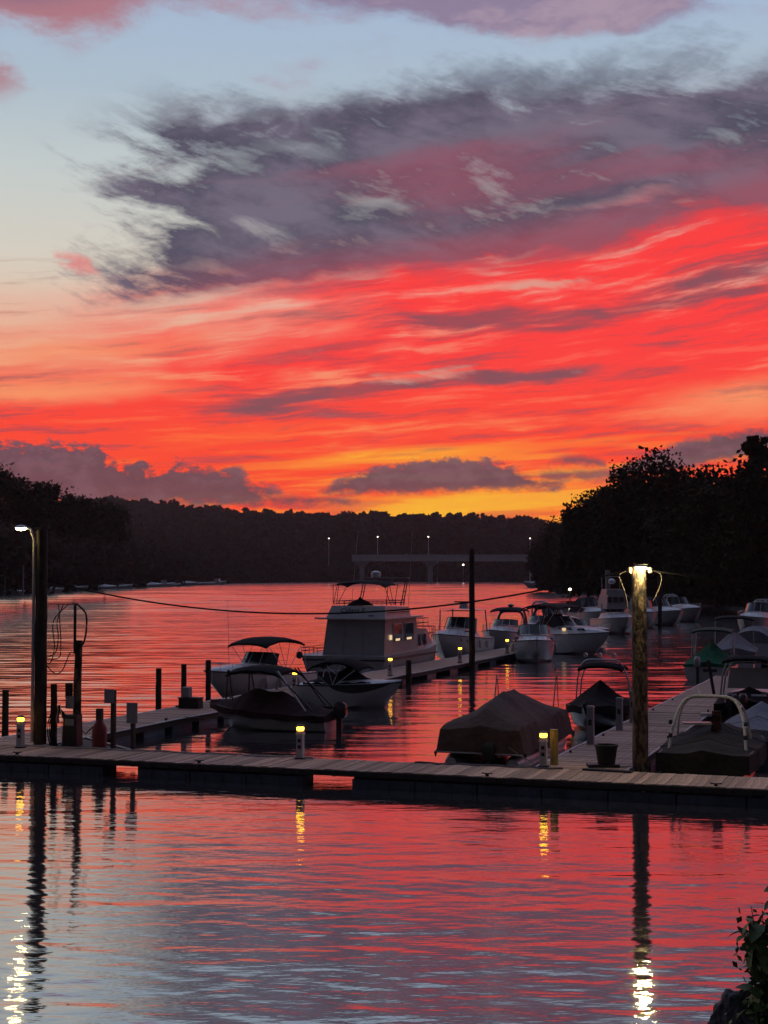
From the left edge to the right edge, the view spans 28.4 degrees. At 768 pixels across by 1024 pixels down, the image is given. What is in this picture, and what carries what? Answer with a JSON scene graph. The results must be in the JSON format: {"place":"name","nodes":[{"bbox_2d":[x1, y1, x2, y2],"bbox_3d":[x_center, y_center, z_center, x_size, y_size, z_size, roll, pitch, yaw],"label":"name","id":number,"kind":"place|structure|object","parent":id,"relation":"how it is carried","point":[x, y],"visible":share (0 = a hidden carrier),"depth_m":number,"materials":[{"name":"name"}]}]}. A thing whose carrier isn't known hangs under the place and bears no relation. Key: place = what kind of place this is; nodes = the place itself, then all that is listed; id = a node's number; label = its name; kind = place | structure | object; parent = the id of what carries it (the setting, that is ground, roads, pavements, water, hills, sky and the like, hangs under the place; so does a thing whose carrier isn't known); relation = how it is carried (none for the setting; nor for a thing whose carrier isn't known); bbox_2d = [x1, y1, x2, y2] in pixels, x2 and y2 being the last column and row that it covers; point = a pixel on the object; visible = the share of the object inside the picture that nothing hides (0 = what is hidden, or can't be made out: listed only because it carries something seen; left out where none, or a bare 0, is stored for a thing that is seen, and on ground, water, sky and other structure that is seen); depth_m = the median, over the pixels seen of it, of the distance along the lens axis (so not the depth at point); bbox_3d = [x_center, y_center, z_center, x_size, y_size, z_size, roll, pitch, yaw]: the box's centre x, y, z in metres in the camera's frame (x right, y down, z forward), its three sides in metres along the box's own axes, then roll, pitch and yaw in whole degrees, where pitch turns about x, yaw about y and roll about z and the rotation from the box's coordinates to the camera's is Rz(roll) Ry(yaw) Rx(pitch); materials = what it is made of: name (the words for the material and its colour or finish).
{"place":"outdoors","nodes":[
{"label":"outdoors","id":0,"kind":"place"},
{"bbox_2d":[0,519,427,594],"bbox_3d":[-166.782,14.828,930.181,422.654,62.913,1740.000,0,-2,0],"label":"bank","id":1,"kind":"structure","parent":0,"point":[139,542],"depth_m":1103.84,"materials":[{"name":"plant"}]},
{"bbox_2d":[0,462,31,525],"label":"skyline tree","id":2,"kind":"object","parent":1,"relation":"on","point":[9,484],"visible":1,"depth_m":419.24,"materials":[{"name":"green plant"}]},
{"bbox_2d":[0,477,47,551],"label":"skyline tree","id":3,"kind":"object","parent":1,"relation":"on","point":[31,508],"visible":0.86,"depth_m":428.04,"materials":[{"name":"green plant"}]},
{"bbox_2d":[33,480,68,542],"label":"skyline tree","id":4,"kind":"object","parent":1,"relation":"on","point":[56,514],"visible":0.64,"depth_m":438.76,"materials":[{"name":"green plant"}]},
{"bbox_2d":[48,486,104,561],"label":"skyline tree","id":5,"kind":"object","parent":1,"relation":"on","point":[81,514],"visible":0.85,"depth_m":468.10,"materials":[{"name":"green plant"}]},
{"bbox_2d":[75,496,134,559],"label":"skyline tree","id":6,"kind":"object","parent":1,"relation":"on","point":[112,513],"visible":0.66,"depth_m":518.44,"materials":[{"name":"green plant"}]},
{"bbox_2d":[0,536,767,603],"bbox_3d":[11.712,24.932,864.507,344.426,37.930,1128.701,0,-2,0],"label":"shoreline wood","id":7,"kind":"object","parent":1,"relation":"on","point":[93,572],"visible":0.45,"depth_m":1184.81,"materials":[{"name":"plant"}]},
{"bbox_2d":[1,495,566,556],"bbox_3d":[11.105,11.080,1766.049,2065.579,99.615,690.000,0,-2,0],"label":"hill","id":8,"kind":"structure","parent":0,"point":[343,533],"depth_m":1602.95,"materials":[{"name":"plant"}]},
{"bbox_2d":[0,582,767,1023],"bbox_3d":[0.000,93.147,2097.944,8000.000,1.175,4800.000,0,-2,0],"label":"river","id":9,"kind":"structure","parent":0,"point":[128,894],"depth_m":33.05,"materials":[{"name":"liquid"}]},
{"bbox_2d":[2,690,8,736],"bbox_3d":[-13.980,8.348,56.085,0.276,3.553,0.274,0,-2,0],"label":"mooring pile","id":10,"kind":"object","parent":9,"relation":"in","point":[5,712],"visible":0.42,"depth_m":56.03,"materials":[{"name":"wood"}]},
{"bbox_2d":[3,589,24,594],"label":"shore boat","id":11,"kind":"object","parent":9,"relation":"on","point":[13,592],"visible":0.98,"depth_m":481.42,"materials":[{"name":"metal"}]},
{"bbox_2d":[22,565,23,593],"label":"lift pole","id":12,"kind":"object","parent":9,"relation":"in","point":[22,579],"visible":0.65,"depth_m":479.21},
{"bbox_2d":[15,525,47,744],"bbox_3d":[-12.102,5.202,52.087,1.129,9.515,0.479,0,-2,0],"label":"lamp pole","id":13,"kind":"object","parent":9,"relation":"in","point":[38,722],"visible":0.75,"depth_m":51.98,"materials":[{"name":"wood"}]},
{"bbox_2d":[50,684,56,743],"bbox_3d":[-11.326,7.934,52.095,0.262,4.054,0.258,0,-2,0],"label":"mooring pile","id":14,"kind":"object","parent":9,"relation":"in","point":[53,697],"visible":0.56,"depth_m":52.06,"materials":[{"name":"wood"}]},
{"bbox_2d":[47,587,63,591],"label":"shore boat","id":15,"kind":"object","parent":9,"relation":"on","point":[57,589],"visible":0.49,"depth_m":546.93,"materials":[{"name":"metal"}]},
{"bbox_2d":[49,737,131,749],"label":"corner platform","id":16,"kind":"structure","parent":9,"relation":"on","point":[87,743],"depth_m":52.05,"materials":[{"name":"white wood"}]},
{"bbox_2d":[47,603,87,746],"bbox_3d":[-10.991,6.376,52.040,1.796,6.555,0.625,-1,-3,19],"label":"fuel post","id":17,"kind":"object","parent":16,"relation":"on","point":[72,731],"visible":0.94,"depth_m":51.90,"materials":[{"name":"metal"}]},
{"bbox_2d":[55,705,62,746],"bbox_3d":[-11.065,7.255,51.713,0.301,1.452,0.042,-1,-3,19],"label":"fuel nozzle","id":18,"kind":"object","parent":17,"relation":"hanging from","point":[57,714],"visible":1,"depth_m":51.73,"materials":[{"name":"metal"}]},
{"bbox_2d":[81,708,106,747],"bbox_3d":[-9.719,7.280,51.082,0.862,1.350,0.487,-1,-3,19],"label":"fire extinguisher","id":19,"kind":"object","parent":16,"relation":"on","point":[99,733],"visible":0.95,"depth_m":50.87,"materials":[{"name":"red paint"}]},
{"bbox_2d":[104,689,116,748],"bbox_3d":[-9.147,7.008,50.765,0.375,2.187,0.162,-1,-3,19],"label":"dock sign","id":20,"kind":"object","parent":16,"relation":"on","point":[109,695],"visible":0.88,"depth_m":50.70,"materials":[{"name":"metal"}]},
{"bbox_2d":[126,703,137,749],"bbox_3d":[-8.343,7.213,50.474,0.400,1.754,0.162,-1,-3,19],"label":"dock sign","id":21,"kind":"object","parent":16,"relation":"on","point":[132,714],"visible":0.88,"depth_m":50.43,"materials":[{"name":"metal"}]},
{"bbox_2d":[99,584,115,588],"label":"shore boat","id":22,"kind":"object","parent":9,"relation":"on","point":[104,586],"visible":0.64,"depth_m":649.79,"materials":[{"name":"metal"}]},
{"bbox_2d":[114,583,132,588],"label":"shore boat","id":23,"kind":"object","parent":9,"relation":"on","point":[126,586],"visible":0.94,"depth_m":686.47,"materials":[{"name":"metal"}]},
{"bbox_2d":[145,582,163,586],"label":"shore boat","id":24,"kind":"object","parent":9,"relation":"on","point":[151,584],"visible":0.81,"depth_m":774.85,"materials":[{"name":"metal"}]},
{"bbox_2d":[155,668,161,709],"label":"mooring pile","id":25,"kind":"object","parent":9,"relation":"in","point":[158,699],"visible":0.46,"depth_m":65.78,"materials":[{"name":"wood"}]},
{"bbox_2d":[161,580,174,586],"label":"shore boat","id":26,"kind":"object","parent":9,"relation":"on","point":[165,584],"visible":0.77,"depth_m":800.62,"materials":[{"name":"metal"}]},
{"bbox_2d":[181,664,186,686],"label":"mooring pile","id":27,"kind":"object","parent":9,"relation":"in","point":[183,675],"visible":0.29,"depth_m":68.06,"materials":[{"name":"wood"}]},
{"bbox_2d":[181,581,197,585],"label":"shore boat","id":28,"kind":"object","parent":9,"relation":"on","point":[188,583],"visible":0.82,"depth_m":889.00,"materials":[{"name":"metal"}]},
{"bbox_2d":[195,581,206,584],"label":"shore boat","id":29,"kind":"object","parent":9,"relation":"on","point":[201,583],"visible":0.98,"depth_m":889.24,"materials":[{"name":"metal"}]},
{"bbox_2d":[205,660,210,700],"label":"mooring pile","id":30,"kind":"object","parent":9,"relation":"in","point":[208,682],"visible":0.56,"depth_m":70.41,"materials":[{"name":"wood"}]},
{"bbox_2d":[214,579,226,583],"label":"shore boat","id":31,"kind":"object","parent":9,"relation":"on","point":[217,581],"visible":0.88,"depth_m":959.78,"materials":[{"name":"metal"}]},
{"bbox_2d":[0,647,514,745],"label":"finger dock","id":32,"kind":"object","parent":9,"relation":"on","point":[175,718],"visible":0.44,"depth_m":63.97,"materials":[{"name":"grey wood"}]},
{"bbox_2d":[178,697,203,708],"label":"dock box","id":33,"kind":"object","parent":32,"relation":"on","point":[191,702],"visible":1,"depth_m":65.90,"materials":[{"name":"black plastic"}]},
{"bbox_2d":[181,687,191,696],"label":"grey crate","id":34,"kind":"object","parent":33,"relation":"on","point":[186,691],"visible":1,"depth_m":66.06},
{"bbox_2d":[188,708,332,718],"bbox_3d":[-4.848,8.336,62.959,7.080,0.386,0.025,1,-3,-23],"label":"mooring line","id":35,"kind":"object","parent":32,"relation":"attached to","point":[213,718],"visible":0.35,"depth_m":62.02,"materials":[{"name":"fabric"}]},
{"bbox_2d":[292,673,297,691],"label":"power pedestal","id":36,"kind":"object","parent":32,"relation":"on","point":[294,678],"visible":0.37,"depth_m":75.02,"materials":[{"name":"metal"}]},
{"bbox_2d":[387,657,392,675],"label":"power pedestal","id":37,"kind":"object","parent":32,"relation":"on","point":[390,662],"visible":1,"depth_m":87.11,"materials":[{"name":"metal"}]},
{"bbox_2d":[457,646,462,662],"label":"power pedestal","id":38,"kind":"object","parent":32,"relation":"on","point":[460,654],"visible":1,"depth_m":100.10,"materials":[{"name":"metal"}]},
{"bbox_2d":[505,639,508,652],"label":"power pedestal","id":39,"kind":"object","parent":32,"relation":"on","point":[507,645],"visible":0.99,"depth_m":112.42,"materials":[{"name":"metal"}]},
{"bbox_2d":[203,598,317,697],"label":"bimini cruiser","id":40,"kind":"object","parent":9,"relation":"on","point":[239,682],"visible":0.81,"depth_m":78.83,"materials":[{"name":"plastic"}]},
{"bbox_2d":[209,665,347,731],"bbox_3d":[-4.392,7.790,62.397,6.114,2.986,2.462,-1,-3,19],"label":"covered runabout","id":41,"kind":"object","parent":9,"relation":"on","point":[258,709],"visible":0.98,"depth_m":61.60,"materials":[{"name":"fabric"}]},
{"bbox_2d":[296,657,402,707],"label":"striped runabout","id":42,"kind":"object","parent":9,"relation":"on","point":[350,686],"visible":0.97,"depth_m":71.99,"materials":[{"name":"plastic"}]},
{"bbox_2d":[301,530,437,674],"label":"houseboat","id":43,"kind":"object","parent":9,"relation":"on","point":[375,640],"visible":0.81,"depth_m":95.96,"materials":[{"name":"white plastic"}]},
{"bbox_2d":[393,623,401,642],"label":"window","id":44,"kind":"structure","parent":43,"relation":"in","point":[397,627],"depth_m":97.04,"materials":[{"name":"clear glass"}]},
{"bbox_2d":[404,622,413,640],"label":"window","id":45,"kind":"structure","parent":43,"relation":"in","point":[408,626],"depth_m":99.20,"materials":[{"name":"black glass"}]},
{"bbox_2d":[0,744,767,806],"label":"front dock","id":46,"kind":"object","parent":9,"relation":"on","point":[677,788],"visible":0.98,"depth_m":44.91,"materials":[{"name":"grey wood"}]},
{"bbox_2d":[14,715,25,747],"bbox_3d":[-12.208,7.371,51.049,0.300,1.085,0.300,-1,-3,19],"label":"power pedestal","id":47,"kind":"object","parent":46,"relation":"on","point":[20,732],"visible":1,"depth_m":50.97,"materials":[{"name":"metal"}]},
{"bbox_2d":[25,744,312,757],"bbox_3d":[-7.362,7.830,49.753,10.813,0.048,0.336,-1,-3,19],"label":"water hose","id":48,"kind":"object","parent":46,"relation":"on","point":[159,751],"visible":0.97,"depth_m":49.84,"materials":[{"name":"black plastic"}]},
{"bbox_2d":[294,724,305,758],"bbox_3d":[-2.640,7.244,47.966,0.300,1.085,0.300,-1,-3,19],"label":"power pedestal","id":49,"kind":"object","parent":46,"relation":"on","point":[300,746],"visible":1,"depth_m":47.88,"materials":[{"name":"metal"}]},
{"bbox_2d":[582,768,633,772],"bbox_3d":[6.612,7.629,44.867,1.500,0.050,0.280,-1,-3,26],"label":"black mat","id":50,"kind":"object","parent":46,"relation":"on","point":[608,770],"visible":1,"depth_m":44.78,"materials":[{"name":"rubber"}]},
{"bbox_2d":[406,660,411,682],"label":"dock pile","id":51,"kind":"object","parent":9,"relation":"in","point":[408,671],"visible":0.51,"depth_m":88.05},
{"bbox_2d":[352,555,532,582],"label":"road bridge","id":52,"kind":"structure","parent":9,"relation":"on","point":[429,561],"depth_m":1194.01,"materials":[{"name":"concrete"}]},
{"bbox_2d":[431,601,494,658],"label":"hardtop cruiser","id":53,"kind":"object","parent":9,"relation":"on","point":[451,637],"visible":0.85,"depth_m":112.23,"materials":[{"name":"plastic"}]},
{"bbox_2d":[469,549,474,669],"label":"tall pile","id":54,"kind":"object","parent":9,"relation":"in","point":[471,609],"visible":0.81,"depth_m":100.50,"materials":[{"name":"wood"}]},
{"bbox_2d":[434,673,574,765],"bbox_3d":[4.308,7.284,52.787,3.107,3.102,7.848,-1,-3,19],"label":"pontoon boat","id":55,"kind":"object","parent":9,"relation":"on","point":[500,724],"visible":0.92,"depth_m":49.91,"materials":[{"name":"fabric"}]},
{"bbox_2d":[482,604,528,649],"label":"boat","id":56,"kind":"object","parent":9,"relation":"on","point":[501,632],"visible":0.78,"depth_m":126.04,"materials":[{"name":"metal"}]},
{"bbox_2d":[524,581,537,587],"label":"moored launch","id":57,"kind":"object","parent":9,"relation":"on","point":[528,584],"visible":0.49,"depth_m":723.85,"materials":[{"name":"metal"}]},
{"bbox_2d":[510,624,556,662],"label":"bow on cruiser","id":58,"kind":"object","parent":9,"relation":"on","point":[541,646],"visible":0.99,"depth_m":109.44,"materials":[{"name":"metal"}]},
{"bbox_2d":[521,602,561,624],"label":"boat","id":59,"kind":"object","parent":9,"relation":"on","point":[535,619],"visible":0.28,"depth_m":138.74,"materials":[{"name":"metal"}]},
{"bbox_2d":[527,601,579,622],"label":"cruiser","id":60,"kind":"object","parent":9,"relation":"on","point":[544,611],"visible":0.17,"depth_m":150.59,"materials":[{"name":"metal"}]},
{"bbox_2d":[550,729,557,764],"bbox_3d":[5.196,7.683,46.421,0.247,2.080,0.260,0,-2,0],"label":"yellow post","id":61,"kind":"object","parent":9,"relation":"in","point":[553,746],"visible":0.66,"depth_m":46.34,"materials":[{"name":"paint"}]},
{"bbox_2d":[518,603,610,654],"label":"express cruiser","id":62,"kind":"object","parent":9,"relation":"on","point":[570,636],"visible":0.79,"depth_m":120.21,"materials":[{"name":"plastic"}]},
{"bbox_2d":[552,587,576,593],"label":"moored launch","id":63,"kind":"object","parent":9,"relation":"on","point":[555,590],"visible":0.31,"depth_m":487.88,"materials":[{"name":"metal"}]},
{"bbox_2d":[566,597,600,625],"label":"cruiser","id":64,"kind":"object","parent":9,"relation":"on","point":[589,606],"visible":0.6,"depth_m":187.14,"materials":[{"name":"metal"}]},
{"bbox_2d":[571,617,610,631],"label":"grey bow runabout","id":65,"kind":"object","parent":9,"relation":"on","point":[580,622],"visible":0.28,"depth_m":134.77,"materials":[{"name":"metal"}]},
{"bbox_2d":[566,653,630,730],"bbox_3d":[9.030,7.605,63.436,2.612,3.440,6.682,-1,-3,19],"label":"boat","id":66,"kind":"object","parent":9,"relation":"on","point":[600,696],"visible":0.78,"depth_m":62.27,"materials":[{"name":"fabric"}]},
{"bbox_2d":[605,570,609,588],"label":"tall grey pile","id":67,"kind":"object","parent":9,"relation":"in","point":[607,585],"visible":0.34,"depth_m":194.79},
{"bbox_2d":[589,576,631,634],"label":"cruiser","id":68,"kind":"object","parent":9,"relation":"on","point":[612,604],"visible":0.81,"depth_m":162.10,"materials":[{"name":"plastic"}]},
{"bbox_2d":[536,675,740,769],"bbox_3d":[13.123,8.845,66.151,2.790,0.806,44.088,-1,-3,19],"label":"finger dock","id":69,"kind":"object","parent":9,"relation":"on","point":[581,755],"visible":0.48,"depth_m":56.71,"materials":[{"name":"grey wood"}]},
{"bbox_2d":[538,731,548,766],"bbox_3d":[4.826,7.162,45.989,0.300,1.085,0.300,-1,-3,19],"label":"power pedestal","id":70,"kind":"object","parent":69,"relation":"on","point":[543,751],"visible":1,"depth_m":45.91,"materials":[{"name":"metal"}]},
{"bbox_2d":[586,705,594,743],"bbox_3d":[7.085,7.303,52.138,0.280,1.310,0.240,-1,-3,19],"label":"unlit pedestal","id":71,"kind":"object","parent":69,"relation":"on","point":[590,727],"visible":1,"depth_m":52.04,"materials":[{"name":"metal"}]},
{"bbox_2d":[586,743,619,767],"bbox_3d":[6.623,7.366,45.952,0.950,0.665,0.721,0,-2,0],"label":"bucket","id":72,"kind":"object","parent":69,"relation":"on","point":[606,753],"visible":1,"depth_m":45.70,"materials":[{"name":"plastic"}]},
{"bbox_2d":[616,697,622,729],"bbox_3d":[8.818,7.551,56.928,0.280,1.210,0.240,-1,-3,19],"label":"unlit pedestal","id":73,"kind":"object","parent":69,"relation":"on","point":[619,713],"visible":1,"depth_m":56.84,"materials":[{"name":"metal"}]},
{"bbox_2d":[629,690,631,722],"bbox_3d":[9.776,7.639,59.664,0.280,1.260,0.240,-1,-3,19],"label":"unlit pedestal","id":74,"kind":"object","parent":69,"relation":"on","point":[630,691],"visible":0.36,"depth_m":59.59,"materials":[{"name":"metal"}]},
{"bbox_2d":[627,563,652,772],"bbox_3d":[7.629,5.591,45.102,0.770,8.160,0.856,0,-2,0],"label":"lamp pole","id":75,"kind":"object","parent":9,"relation":"in","point":[640,760],"visible":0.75,"depth_m":45.15,"materials":[{"name":"wood"}]},
{"bbox_2d":[47,570,626,614],"bbox_3d":[-2.124,2.566,48.755,20.116,1.453,0.051,-1,-3,20],"label":"overhead cable","id":76,"kind":"object","parent":75,"relation":"attached to","point":[341,612],"visible":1,"depth_m":48.36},
{"bbox_2d":[619,571,628,614],"bbox_3d":[7.143,2.404,45.229,0.301,1.332,0.062,0,-2,-3],"label":"hanging cable","id":77,"kind":"object","parent":75,"relation":"hanging from","point":[624,591],"visible":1,"depth_m":45.21,"materials":[{"name":"rubber"}]},
{"bbox_2d":[653,570,767,585],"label":"overhead wire","id":78,"kind":"object","parent":75,"relation":"attached to","point":[711,578],"visible":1,"depth_m":44.79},
{"bbox_2d":[629,598,657,627],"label":"cruiser","id":79,"kind":"object","parent":9,"relation":"on","point":[651,616],"visible":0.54,"depth_m":178.83,"materials":[{"name":"metal"}]},
{"bbox_2d":[658,576,661,627],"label":"dark far pile","id":80,"kind":"object","parent":9,"relation":"in","point":[659,606],"visible":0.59,"depth_m":180.09,"materials":[{"name":"wood"}]},
{"bbox_2d":[646,596,683,625],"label":"cruiser","id":81,"kind":"object","parent":9,"relation":"on","point":[671,616],"visible":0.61,"depth_m":187.39,"materials":[{"name":"plastic"}]},
{"bbox_2d":[663,594,700,621],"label":"cruiser","id":82,"kind":"object","parent":9,"relation":"on","point":[691,613],"visible":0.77,"depth_m":203.11,"materials":[{"name":"plastic"}]},
{"bbox_2d":[655,688,766,776],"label":"covered boat","id":83,"kind":"object","parent":9,"relation":"on","point":[715,746],"visible":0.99,"depth_m":46.31,"materials":[{"name":"fabric"}]},
{"bbox_2d":[683,627,739,680],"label":"green covered boat","id":84,"kind":"object","parent":9,"relation":"on","point":[695,667],"visible":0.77,"depth_m":90.97,"materials":[{"name":"fabric"}]},
{"bbox_2d":[707,989,763,1023],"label":"shore rock","id":85,"kind":"object","parent":9,"relation":"in","point":[729,1005],"visible":0.69,"depth_m":21.03,"materials":[{"name":"stone"}]},
{"bbox_2d":[715,615,757,667],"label":"lilac covered boat","id":86,"kind":"object","parent":9,"relation":"on","point":[743,646],"visible":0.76,"depth_m":101.83,"materials":[{"name":"fabric"}]},
{"bbox_2d":[707,655,767,722],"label":"boat","id":87,"kind":"object","parent":9,"relation":"on","point":[752,683],"visible":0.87,"depth_m":64.72,"materials":[{"name":"metal"}]},
{"bbox_2d":[725,701,767,757],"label":"grey covered boat","id":88,"kind":"object","parent":9,"relation":"on","point":[757,714],"visible":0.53,"depth_m":54.02,"materials":[{"name":"fabric"}]},
{"bbox_2d":[737,599,767,630],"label":"cruiser","id":89,"kind":"object","parent":9,"relation":"on","point":[760,615],"visible":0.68,"depth_m":161.20,"materials":[{"name":"metal"}]},
{"bbox_2d":[738,626,767,656],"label":"lilac covered boat","id":90,"kind":"object","parent":9,"relation":"on","point":[760,641],"visible":0.38,"depth_m":109.61,"materials":[{"name":"fabric"}]},
{"bbox_2d":[0,0,767,522],"label":"sky","id":91,"kind":"structure","parent":0,"point":[396,257],"materials":[{"name":"red"}]},
{"bbox_2d":[414,761,562,768],"bbox_3d":[3.129,7.679,46.077,4.656,0.052,0.302,-1,-2,19],"label":"water hose","id":92,"kind":"object","parent":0,"point":[490,765],"visible":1,"depth_m":46.06,"materials":[{"name":"rubber"}]},
{"bbox_2d":[435,539,767,606],"bbox_3d":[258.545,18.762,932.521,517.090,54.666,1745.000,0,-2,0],"label":"bank","id":93,"kind":"structure","parent":0,"point":[750,598],"depth_m":1321.12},
{"bbox_2d":[525,515,565,586],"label":"tree","id":94,"kind":"object","parent":93,"relation":"on","point":[541,561],"visible":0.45,"depth_m":555.87,"materials":[{"name":"green plant"}]},
{"bbox_2d":[553,509,598,597],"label":"tree","id":95,"kind":"object","parent":93,"relation":"on","point":[566,588],"visible":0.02,"depth_m":369.93,"materials":[{"name":"green plant"}]},
{"bbox_2d":[552,485,611,594],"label":"tree","id":96,"kind":"object","parent":93,"relation":"on","point":[576,534],"visible":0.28,"depth_m":327.92,"materials":[{"name":"green plant"}]},
{"bbox_2d":[580,462,655,596],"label":"tree","id":97,"kind":"object","parent":93,"relation":"on","point":[595,585],"visible":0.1,"depth_m":309.34,"materials":[{"name":"green plant"}]},
{"bbox_2d":[586,445,703,596],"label":"tree","id":98,"kind":"object","parent":93,"relation":"on","point":[618,526],"visible":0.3,"depth_m":295.55,"materials":[{"name":"green plant"}]},
{"bbox_2d":[626,461,713,601],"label":"tree","id":99,"kind":"object","parent":93,"relation":"on","point":[671,483],"visible":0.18,"depth_m":287.84,"materials":[{"name":"green plant"}]},
{"bbox_2d":[639,463,767,608],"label":"tree","id":100,"kind":"object","parent":93,"relation":"on","point":[699,510],"visible":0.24,"depth_m":260.75,"materials":[{"name":"green plant"}]},
{"bbox_2d":[683,435,767,607],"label":"tree","id":101,"kind":"object","parent":93,"relation":"on","point":[740,546],"visible":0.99,"depth_m":236.61,"materials":[{"name":"green plant"}]},
{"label":"near bank","id":102,"kind":"structure","parent":0,"visible":0},
{"bbox_2d":[725,886,767,1023],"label":"shrub","id":103,"kind":"object","parent":102,"relation":"on","point":[754,945],"visible":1,"depth_m":20.13,"materials":[{"name":"green plant"}]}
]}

